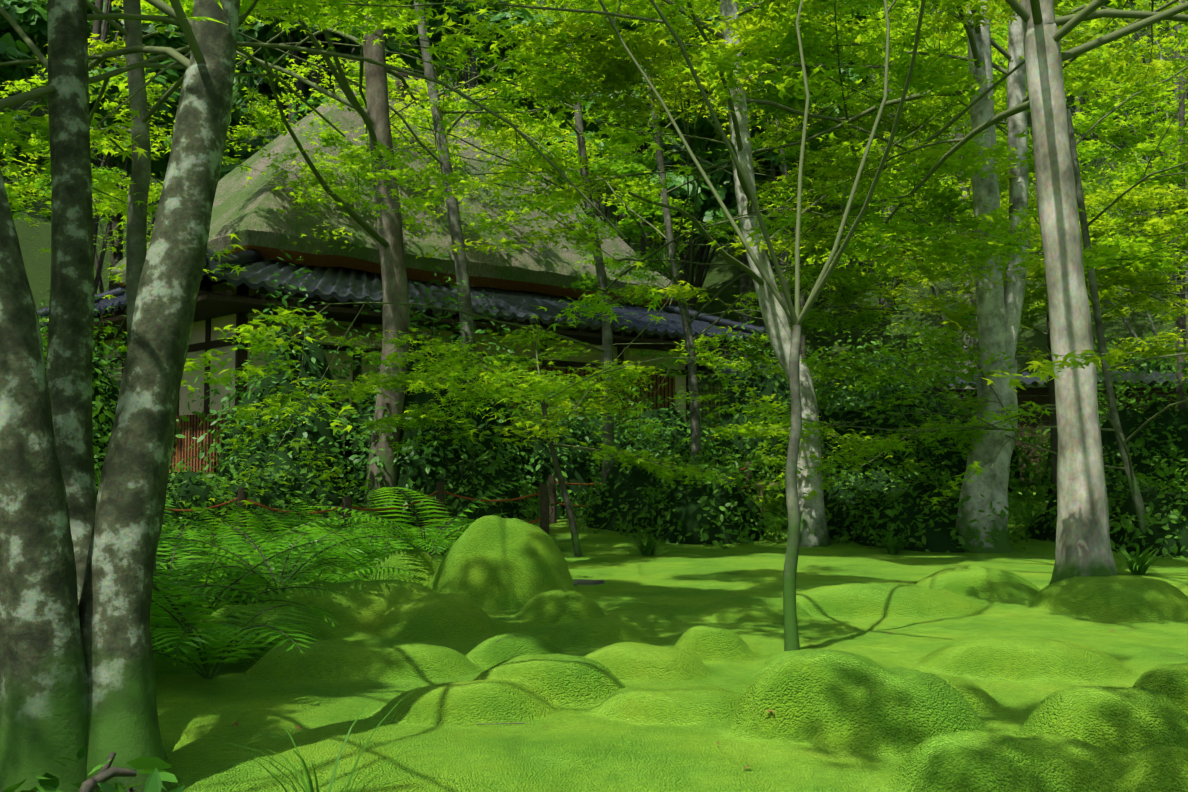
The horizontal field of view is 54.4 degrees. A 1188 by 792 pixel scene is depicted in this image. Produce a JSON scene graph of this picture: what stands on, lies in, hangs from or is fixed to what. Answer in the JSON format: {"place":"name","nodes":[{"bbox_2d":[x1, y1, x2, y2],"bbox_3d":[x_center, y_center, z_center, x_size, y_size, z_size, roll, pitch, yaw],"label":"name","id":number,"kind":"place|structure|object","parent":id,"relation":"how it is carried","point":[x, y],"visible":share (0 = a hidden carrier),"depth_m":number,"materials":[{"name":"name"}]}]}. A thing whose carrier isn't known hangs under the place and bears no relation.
{"place":"outdoors","nodes":[
{"label":"outdoors","id":0,"kind":"place"},
{"bbox_2d":[202,684,471,791],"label":"grass","id":1,"kind":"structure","parent":0,"point":[309,787],"depth_m":2.69,"materials":[{"name":"plant"}]},
{"bbox_2d":[0,0,1187,791],"bbox_3d":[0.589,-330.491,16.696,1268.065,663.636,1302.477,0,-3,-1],"label":"mossy ground","id":2,"kind":"structure","parent":0,"point":[1014,670],"depth_m":4.65,"materials":[{"name":"plant"}]},
{"bbox_2d":[0,32,50,221],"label":"evergreen tree","id":3,"kind":"object","parent":2,"relation":"on","point":[11,49],"visible":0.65,"depth_m":24.50,"materials":[{"name":"green plant"}]},
{"bbox_2d":[6,153,129,352],"bbox_3d":[-9.712,-2.513,12.148,7.994,8.231,8.701,3,-4,-40],"label":"maple tree","id":4,"kind":"object","parent":2,"relation":"on","point":[38,183],"visible":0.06,"depth_m":12.71,"materials":[{"name":"green plant"}]},
{"bbox_2d":[38,291,122,494],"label":"shrub","id":5,"kind":"object","parent":2,"relation":"on","point":[98,453],"visible":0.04,"depth_m":12.97,"materials":[{"name":"green plant"}]},
{"bbox_2d":[42,336,119,490],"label":"shrub","id":6,"kind":"object","parent":2,"relation":"on","point":[101,418],"visible":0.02,"depth_m":10.39,"materials":[{"name":"green plant"}]},
{"bbox_2d":[0,0,180,292],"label":"evergreen tree","id":7,"kind":"object","parent":2,"relation":"on","point":[25,16],"visible":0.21,"depth_m":27.96,"materials":[{"name":"green plant"}]},
{"bbox_2d":[0,746,184,791],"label":"leafy plant","id":8,"kind":"object","parent":2,"relation":"on","point":[152,766],"visible":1,"depth_m":2.14,"materials":[{"name":"green plant"}]},
{"bbox_2d":[40,296,174,469],"bbox_3d":[-6.712,0.075,14.639,2.536,3.303,2.559,3,-4,-40],"label":"evergreen shrub","id":9,"kind":"object","parent":2,"relation":"on","point":[96,319],"depth_m":14.50,"materials":[{"name":"green plant"}]},
{"bbox_2d":[39,287,183,469],"bbox_3d":[-5.925,0.183,13.471,2.263,3.049,2.364,0,-3,-1],"label":"evergreen shrub","id":10,"kind":"object","parent":2,"relation":"on","point":[112,392],"visible":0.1,"depth_m":13.33,"materials":[{"name":"green plant"}]},
{"bbox_2d":[0,0,256,293],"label":"evergreen tree","id":11,"kind":"object","parent":2,"relation":"on","point":[169,40],"visible":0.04,"depth_m":26.16,"materials":[{"name":"green plant"}]},
{"bbox_2d":[97,493,218,584],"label":"shrub","id":12,"kind":"object","parent":2,"relation":"on","point":[172,521],"visible":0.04,"depth_m":8.58,"materials":[{"name":"green plant"}]},
{"bbox_2d":[156,521,209,575],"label":"fern","id":13,"kind":"object","parent":2,"relation":"on","point":[190,522],"visible":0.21,"depth_m":8.08,"materials":[{"name":"green plant"}]},
{"bbox_2d":[156,499,213,569],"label":"fern","id":14,"kind":"object","parent":2,"relation":"on","point":[168,528],"visible":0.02,"depth_m":7.61,"materials":[{"name":"green plant"}]},
{"bbox_2d":[96,456,284,551],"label":"shrub","id":15,"kind":"object","parent":2,"relation":"on","point":[188,486],"visible":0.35,"depth_m":11.11,"materials":[{"name":"green plant"}]},
{"bbox_2d":[150,571,232,634],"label":"fern","id":16,"kind":"object","parent":2,"relation":"on","point":[166,573],"visible":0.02,"depth_m":4.78,"materials":[{"name":"green plant"}]},
{"bbox_2d":[157,562,265,616],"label":"fern","id":17,"kind":"object","parent":2,"relation":"on","point":[199,587],"visible":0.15,"depth_m":5.84,"materials":[{"name":"green plant"}]},
{"bbox_2d":[156,529,267,610],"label":"fern","id":18,"kind":"object","parent":2,"relation":"on","point":[174,533],"visible":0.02,"depth_m":6.81,"materials":[{"name":"green plant"}]},
{"bbox_2d":[150,589,291,663],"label":"fern","id":19,"kind":"object","parent":2,"relation":"on","point":[155,592],"visible":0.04,"depth_m":4.62,"materials":[{"name":"green plant"}]},
{"bbox_2d":[156,528,308,583],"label":"fern","id":20,"kind":"object","parent":2,"relation":"on","point":[250,529],"visible":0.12,"depth_m":7.77,"materials":[{"name":"green plant"}]},
{"bbox_2d":[150,571,333,678],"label":"fern","id":21,"kind":"object","parent":2,"relation":"on","point":[174,641],"visible":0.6,"depth_m":4.51,"materials":[{"name":"green plant"}]},
{"bbox_2d":[196,557,291,605],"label":"fern","id":22,"kind":"object","parent":2,"relation":"on","point":[237,584],"visible":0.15,"depth_m":6.20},
{"bbox_2d":[154,539,344,630],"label":"fern","id":23,"kind":"object","parent":2,"relation":"on","point":[242,581],"visible":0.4,"depth_m":5.66,"materials":[{"name":"green plant"}]},
{"bbox_2d":[156,515,351,593],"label":"fern","id":24,"kind":"object","parent":2,"relation":"on","point":[273,537],"visible":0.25,"depth_m":7.31,"materials":[{"name":"green plant"}]},
{"bbox_2d":[170,504,341,572],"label":"fern","id":25,"kind":"object","parent":2,"relation":"on","point":[235,519],"visible":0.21,"depth_m":9.14,"materials":[{"name":"green plant"}]},
{"bbox_2d":[173,236,378,523],"bbox_3d":[-3.381,-0.021,12.848,2.217,3.461,2.242,-3,-4,40],"label":"evergreen shrub","id":26,"kind":"object","parent":2,"relation":"on","point":[316,432],"visible":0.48,"depth_m":12.49,"materials":[{"name":"green plant"}]},
{"bbox_2d":[159,523,404,603],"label":"fern","id":27,"kind":"object","parent":2,"relation":"on","point":[296,573],"visible":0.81,"depth_m":6.32,"materials":[{"name":"green plant"}]},
{"bbox_2d":[0,0,568,534],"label":"maple tree","id":28,"kind":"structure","parent":2,"relation":"on","point":[372,98],"depth_m":12.70,"materials":[{"name":"green plant"}]},
{"bbox_2d":[192,505,379,572],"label":"fern","id":29,"kind":"object","parent":2,"relation":"on","point":[238,509],"visible":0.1,"depth_m":8.53,"materials":[{"name":"green plant"}]},
{"bbox_2d":[155,13,420,139],"bbox_3d":[-8.752,-6.580,34.147,7.540,17.037,10.357,0,-3,-1],"label":"evergreen tree","id":30,"kind":"object","parent":2,"relation":"on","point":[264,87],"visible":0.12,"depth_m":33.58,"materials":[{"name":"green plant"}]},
{"bbox_2d":[205,423,371,549],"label":"shrub","id":31,"kind":"object","parent":2,"relation":"on","point":[298,480],"visible":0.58,"depth_m":11.59,"materials":[{"name":"green plant"}]},
{"bbox_2d":[223,2,362,166],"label":"evergreen tree","id":32,"kind":"object","parent":2,"relation":"on","point":[267,33],"visible":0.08,"depth_m":29.63,"materials":[{"name":"green plant"}]},
{"bbox_2d":[222,508,386,549],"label":"fern","id":33,"kind":"object","parent":2,"relation":"on","point":[292,526],"visible":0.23,"depth_m":10.31,"materials":[{"name":"green plant"}]},
{"bbox_2d":[0,0,665,791],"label":"tree","id":34,"kind":"object","parent":2,"relation":"on","point":[78,552],"visible":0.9,"depth_m":3.14,"materials":[{"name":"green plant"}]},
{"bbox_2d":[247,491,422,541],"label":"fern","id":35,"kind":"object","parent":2,"relation":"on","point":[333,515],"visible":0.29,"depth_m":11.28,"materials":[{"name":"green plant"}]},
{"bbox_2d":[256,549,416,592],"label":"fern","id":36,"kind":"object","parent":2,"relation":"on","point":[337,578],"visible":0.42,"depth_m":7.18,"materials":[{"name":"green plant"}]},
{"bbox_2d":[4,0,689,647],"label":"tree","id":37,"kind":"object","parent":2,"relation":"on","point":[136,242],"visible":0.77,"depth_m":5.29,"materials":[{"name":"green plant"}]},
{"bbox_2d":[237,519,462,576],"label":"fern","id":38,"kind":"object","parent":2,"relation":"on","point":[360,553],"visible":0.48,"depth_m":8.51,"materials":[{"name":"green plant"}]},
{"bbox_2d":[311,526,454,577],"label":"fern","id":39,"kind":"object","parent":2,"relation":"on","point":[386,548],"visible":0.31,"depth_m":8.39,"materials":[{"name":"green plant"}]},
{"bbox_2d":[317,519,475,554],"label":"fern","id":40,"kind":"object","parent":2,"relation":"on","point":[401,541],"visible":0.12,"depth_m":9.26,"materials":[{"name":"green plant"}]},
{"bbox_2d":[37,58,767,489],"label":"house","id":41,"kind":"structure","parent":2,"relation":"on","point":[341,272],"depth_m":17.55,"materials":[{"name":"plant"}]},
{"bbox_2d":[304,478,537,556],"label":"fern","id":42,"kind":"object","parent":2,"relation":"on","point":[414,543],"visible":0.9,"depth_m":7.59,"materials":[{"name":"green plant"}]},
{"bbox_2d":[339,253,506,528],"bbox_3d":[-2.077,0.028,13.201,2.276,3.360,2.278,0,-3,-1],"label":"evergreen shrub","id":43,"kind":"object","parent":2,"relation":"on","point":[413,461],"visible":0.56,"depth_m":12.65,"materials":[{"name":"green plant"}]},
{"bbox_2d":[43,0,826,367],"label":"maple tree","id":44,"kind":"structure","parent":2,"relation":"on","point":[461,268],"depth_m":14.50,"materials":[{"name":"green plant"}]},
{"bbox_2d":[165,461,751,550],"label":"rope fence posts and ropes","id":45,"kind":"object","parent":2,"relation":"on","point":[545,511],"visible":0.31,"depth_m":11.17,"materials":[{"name":"brown wood"}]},
{"bbox_2d":[416,508,510,555],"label":"fern","id":46,"kind":"object","parent":2,"relation":"on","point":[448,523],"visible":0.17,"depth_m":10.74,"materials":[{"name":"green plant"}]},
{"bbox_2d":[403,0,536,85],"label":"forest tree","id":47,"kind":"object","parent":2,"relation":"on","point":[496,8],"visible":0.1,"depth_m":54.40,"materials":[{"name":"green plant"}]},
{"bbox_2d":[387,410,565,537],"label":"shrub","id":48,"kind":"object","parent":2,"relation":"on","point":[501,477],"visible":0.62,"depth_m":12.54,"materials":[{"name":"green plant"}]},
{"bbox_2d":[434,286,548,521],"bbox_3d":[-1.591,0.194,14.357,2.226,3.076,2.280,0,-3,-1],"label":"evergreen shrub","id":49,"kind":"object","parent":2,"relation":"on","point":[496,407],"visible":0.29,"depth_m":14.14,"materials":[{"name":"green plant"}]},
{"bbox_2d":[396,0,624,175],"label":"evergreen tree","id":50,"kind":"object","parent":2,"relation":"on","point":[461,11],"visible":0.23,"depth_m":31.84,"materials":[{"name":"green plant"}]},
{"bbox_2d":[485,0,571,139],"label":"forest tree","id":51,"kind":"object","parent":2,"relation":"on","point":[516,2],"visible":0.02,"depth_m":54.08,"materials":[{"name":"green plant"}]},
{"bbox_2d":[306,324,751,556],"bbox_3d":[-0.559,0.386,10.951,3.758,2.359,3.701,3,-4,-41],"label":"maple tree","id":52,"kind":"object","parent":2,"relation":"on","point":[486,391],"visible":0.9,"depth_m":10.52,"materials":[{"name":"green plant"}]},
{"bbox_2d":[161,0,925,650],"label":"young maple tree","id":53,"kind":"object","parent":2,"relation":"on","point":[795,314],"visible":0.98,"depth_m":5.26,"materials":[{"name":"grey plant"}]},
{"bbox_2d":[507,390,602,521],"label":"evergreen shrub","id":54,"kind":"object","parent":2,"relation":"on","point":[572,463],"visible":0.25,"depth_m":14.52,"materials":[{"name":"green plant"}]},
{"bbox_2d":[89,0,1033,526],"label":"maple tree","id":55,"kind":"object","parent":2,"relation":"on","point":[255,338],"visible":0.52,"depth_m":10.69,"materials":[{"name":"green plant"}]},
{"bbox_2d":[513,388,661,496],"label":"evergreen shrub","id":56,"kind":"object","parent":2,"relation":"on","point":[582,423],"visible":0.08,"depth_m":15.73,"materials":[{"name":"green plant"}]},
{"bbox_2d":[534,56,657,225],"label":"forest tree","id":57,"kind":"object","parent":2,"relation":"on","point":[569,128],"visible":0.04,"depth_m":43.44,"materials":[{"name":"green plant"}]},
{"bbox_2d":[564,413,707,533],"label":"shrub","id":58,"kind":"object","parent":2,"relation":"on","point":[622,487],"visible":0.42,"depth_m":13.06,"materials":[{"name":"green plant"}]},
{"bbox_2d":[594,134,682,248],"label":"forest tree","id":59,"kind":"object","parent":2,"relation":"on","point":[659,240],"visible":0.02,"depth_m":39.44,"materials":[{"name":"green plant"}]},
{"bbox_2d":[487,1,802,304],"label":"evergreen tree","id":60,"kind":"object","parent":2,"relation":"on","point":[704,216],"visible":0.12,"depth_m":31.59,"materials":[{"name":"green plant"}]},
{"bbox_2d":[623,530,672,555],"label":"grass tuft","id":61,"kind":"object","parent":2,"relation":"on","point":[648,549],"visible":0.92,"depth_m":10.52,"materials":[{"name":"plant"}]},
{"bbox_2d":[592,87,719,269],"bbox_3d":[2.864,-5.854,40.270,5.906,11.073,4.435,-2,-4,32],"label":"forest tree","id":62,"kind":"object","parent":2,"relation":"on","point":[703,148],"visible":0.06,"depth_m":39.41,"materials":[{"name":"green plant"}]},
{"bbox_2d":[584,385,744,471],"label":"evergreen shrub","id":63,"kind":"object","parent":2,"relation":"on","point":[670,417],"visible":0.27,"depth_m":16.40,"materials":[{"name":"green plant"}]},
{"bbox_2d":[231,541,1138,768],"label":"fallen leaves","id":64,"kind":"object","parent":2,"relation":"on","point":[236,724],"visible":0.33,"depth_m":3.81,"materials":[{"name":"brown plant"}]},
{"bbox_2d":[608,435,787,548],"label":"shrub","id":65,"kind":"object","parent":2,"relation":"on","point":[708,512],"visible":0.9,"depth_m":11.77,"materials":[{"name":"green plant"}]},
{"bbox_2d":[568,99,862,309],"bbox_3d":[3.566,-3.865,35.760,9.965,11.288,6.411,-2,-4,38],"label":"forest tree","id":66,"kind":"object","parent":2,"relation":"on","point":[705,130],"visible":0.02,"depth_m":35.49,"materials":[{"name":"green plant"}]},
{"bbox_2d":[416,0,1092,470],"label":"maple tree","id":67,"kind":"object","parent":2,"relation":"on","point":[620,74],"visible":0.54,"depth_m":11.73,"materials":[{"name":"green plant"}]},
{"bbox_2d":[605,0,903,364],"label":"evergreen tree","id":68,"kind":"object","parent":2,"relation":"on","point":[724,180],"visible":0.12,"depth_m":29.08,"materials":[{"name":"green plant"}]},
{"bbox_2d":[685,358,834,446],"bbox_3d":[3.089,0.627,22.804,4.450,2.590,0.900,3,-4,-43],"label":"bamboo fence lattice","id":69,"kind":"object","parent":2,"relation":"on","point":[708,372],"visible":0.06,"depth_m":22.04,"materials":[{"name":"brown wood"}]},
{"bbox_2d":[688,291,844,493],"bbox_3d":[2.919,-0.029,18.973,3.307,3.631,3.362,0,-3,-1],"label":"shrub","id":70,"kind":"object","parent":2,"relation":"on","point":[778,384],"visible":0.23,"depth_m":18.38,"materials":[{"name":"green plant"}]},
{"bbox_2d":[678,25,871,361],"bbox_3d":[4.681,-4.538,32.269,4.828,12.920,5.006,2,-4,-27],"label":"forest tree","id":71,"kind":"object","parent":2,"relation":"on","point":[746,283],"visible":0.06,"depth_m":32.80,"materials":[{"name":"green plant"}]},
{"bbox_2d":[430,0,1155,404],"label":"maple tree","id":72,"kind":"object","parent":2,"relation":"on","point":[638,164],"visible":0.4,"depth_m":16.40,"materials":[{"name":"green plant"}]},
{"bbox_2d":[422,0,1178,552],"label":"maple tree","id":73,"kind":"object","parent":2,"relation":"on","point":[998,316],"visible":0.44,"depth_m":11.07,"materials":[{"name":"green plant"}]},
{"bbox_2d":[493,0,1154,546],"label":"leaning maple tree","id":74,"kind":"object","parent":2,"relation":"on","point":[813,514],"visible":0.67,"depth_m":11.24,"materials":[{"name":"green plant"}]},
{"bbox_2d":[465,0,1187,584],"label":"maple tree","id":75,"kind":"object","parent":2,"relation":"on","point":[1083,540],"visible":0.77,"depth_m":7.30,"materials":[{"name":"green plant"}]},
{"bbox_2d":[729,360,959,512],"bbox_3d":[3.503,0.612,16.067,3.218,2.236,3.446,2,-4,-30],"label":"shrub","id":76,"kind":"object","parent":2,"relation":"on","point":[843,415],"visible":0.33,"depth_m":15.49,"materials":[{"name":"green plant"}]},
{"bbox_2d":[764,450,955,544],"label":"shrub","id":77,"kind":"object","parent":2,"relation":"on","point":[872,480],"visible":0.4,"depth_m":11.96,"materials":[{"name":"green plant"}]},
{"bbox_2d":[805,7,931,316],"bbox_3d":[8.217,-9.135,40.638,7.767,14.065,5.371,-1,-3,23],"label":"forest tree","id":78,"kind":"object","parent":2,"relation":"on","point":[864,61],"visible":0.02,"depth_m":39.16,"materials":[{"name":"green plant"}]},
{"bbox_2d":[810,297,936,409],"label":"shrub","id":79,"kind":"object","parent":2,"relation":"on","point":[875,394],"visible":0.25,"depth_m":22.73,"materials":[{"name":"green plant"}]},
{"bbox_2d":[867,530,917,554],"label":"grass tuft","id":80,"kind":"object","parent":2,"relation":"on","point":[893,547],"visible":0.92,"depth_m":10.54,"materials":[{"name":"plant"}]},
{"bbox_2d":[831,14,967,310],"bbox_3d":[9.027,-9.715,37.658,5.531,14.380,6.164,0,-3,-1],"label":"forest tree","id":81,"kind":"object","parent":2,"relation":"on","point":[885,303],"visible":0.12,"depth_m":37.39,"materials":[{"name":"green plant"}]},
{"bbox_2d":[816,351,1037,504],"bbox_3d":[4.804,0.525,17.053,3.680,2.340,3.405,0,-3,-1],"label":"shrub","id":82,"kind":"object","parent":2,"relation":"on","point":[958,469],"visible":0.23,"depth_m":16.31,"materials":[{"name":"green plant"}]},
{"bbox_2d":[671,0,1187,496],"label":"maple tree","id":83,"kind":"object","parent":2,"relation":"on","point":[933,78],"visible":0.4,"depth_m":13.51,"materials":[{"name":"green plant"}]},
{"bbox_2d":[673,26,1187,541],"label":"tree","id":84,"kind":"object","parent":2,"relation":"on","point":[871,446],"visible":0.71,"depth_m":10.57,"materials":[{"name":"green plant"}]},
{"bbox_2d":[832,463,1036,554],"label":"shrub","id":85,"kind":"object","parent":2,"relation":"on","point":[927,526],"visible":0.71,"depth_m":11.02,"materials":[{"name":"green plant"}]},
{"bbox_2d":[769,0,1128,191],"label":"forest tree","id":86,"kind":"object","parent":2,"relation":"on","point":[1119,3],"visible":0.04,"depth_m":30.93,"materials":[{"name":"green plant"}]},
{"bbox_2d":[785,0,1187,405],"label":"forest tree","id":87,"kind":"object","parent":2,"relation":"on","point":[1030,141],"visible":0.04,"depth_m":26.19,"materials":[{"name":"green plant"}]},
{"bbox_2d":[934,392,1049,503],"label":"shrub","id":88,"kind":"object","parent":2,"relation":"on","point":[1014,460],"visible":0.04,"depth_m":16.40,"materials":[{"name":"green plant"}]},
{"bbox_2d":[825,2,1187,409],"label":"maple tree","id":89,"kind":"object","parent":2,"relation":"on","point":[1131,200],"visible":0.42,"depth_m":13.96,"materials":[{"name":"green plant"}]},
{"bbox_2d":[894,0,1187,366],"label":"forest tree","id":90,"kind":"object","parent":2,"relation":"on","point":[1104,49],"visible":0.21,"depth_m":24.07,"materials":[{"name":"green plant"}]},
{"bbox_2d":[932,370,1187,488],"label":"woven boundary fence","id":91,"kind":"object","parent":2,"relation":"on","point":[1027,394],"visible":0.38,"depth_m":20.22,"materials":[{"name":"brown wood"}]},
{"bbox_2d":[990,3,1137,160],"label":"forest tree","id":92,"kind":"object","parent":2,"relation":"on","point":[1114,26],"visible":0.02,"depth_m":40.03,"materials":[{"name":"green plant"}]},
{"bbox_2d":[948,208,1187,391],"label":"maple tree","id":93,"kind":"object","parent":2,"relation":"on","point":[1127,281],"visible":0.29,"depth_m":12.06,"materials":[{"name":"green plant"}]},
{"bbox_2d":[1011,368,1136,502],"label":"shrub","id":94,"kind":"object","parent":2,"relation":"on","point":[1048,463],"visible":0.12,"depth_m":16.46,"materials":[{"name":"green plant"}]},
{"bbox_2d":[1008,442,1187,542],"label":"shrub","id":95,"kind":"object","parent":2,"relation":"on","point":[1045,522],"visible":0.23,"depth_m":11.90,"materials":[{"name":"green plant"}]},
{"bbox_2d":[1040,328,1187,493],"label":"shrub","id":96,"kind":"object","parent":2,"relation":"on","point":[1165,432],"visible":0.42,"depth_m":14.62,"materials":[{"name":"green plant"}]},
{"bbox_2d":[1063,22,1187,235],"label":"maple tree","id":97,"kind":"object","parent":2,"relation":"on","point":[1129,178],"visible":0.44,"depth_m":17.31,"materials":[{"name":"green plant"}]},
{"bbox_2d":[1072,21,1187,381],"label":"maple tree","id":98,"kind":"object","parent":2,"relation":"on","point":[1080,118],"visible":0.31,"depth_m":15.06,"materials":[{"name":"green plant"}]},
{"bbox_2d":[1092,304,1187,395],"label":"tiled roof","id":99,"kind":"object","parent":2,"relation":"on","point":[1146,366],"visible":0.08,"depth_m":22.82,"materials":[{"name":"grey tile"}]},
{"bbox_2d":[1111,545,1169,574],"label":"grass tuft","id":100,"kind":"object","parent":2,"relation":"on","point":[1140,565],"visible":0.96,"depth_m":8.77,"materials":[{"name":"plant"}]},
{"bbox_2d":[1107,448,1187,559],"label":"shrub","id":101,"kind":"object","parent":2,"relation":"on","point":[1166,515],"visible":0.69,"depth_m":10.60,"materials":[{"name":"green plant"}]},
{"bbox_2d":[1162,0,1187,338],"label":"forest tree","id":102,"kind":"object","parent":2,"relation":"on","point":[1181,79],"visible":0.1,"depth_m":28.61,"materials":[{"name":"green plant"}]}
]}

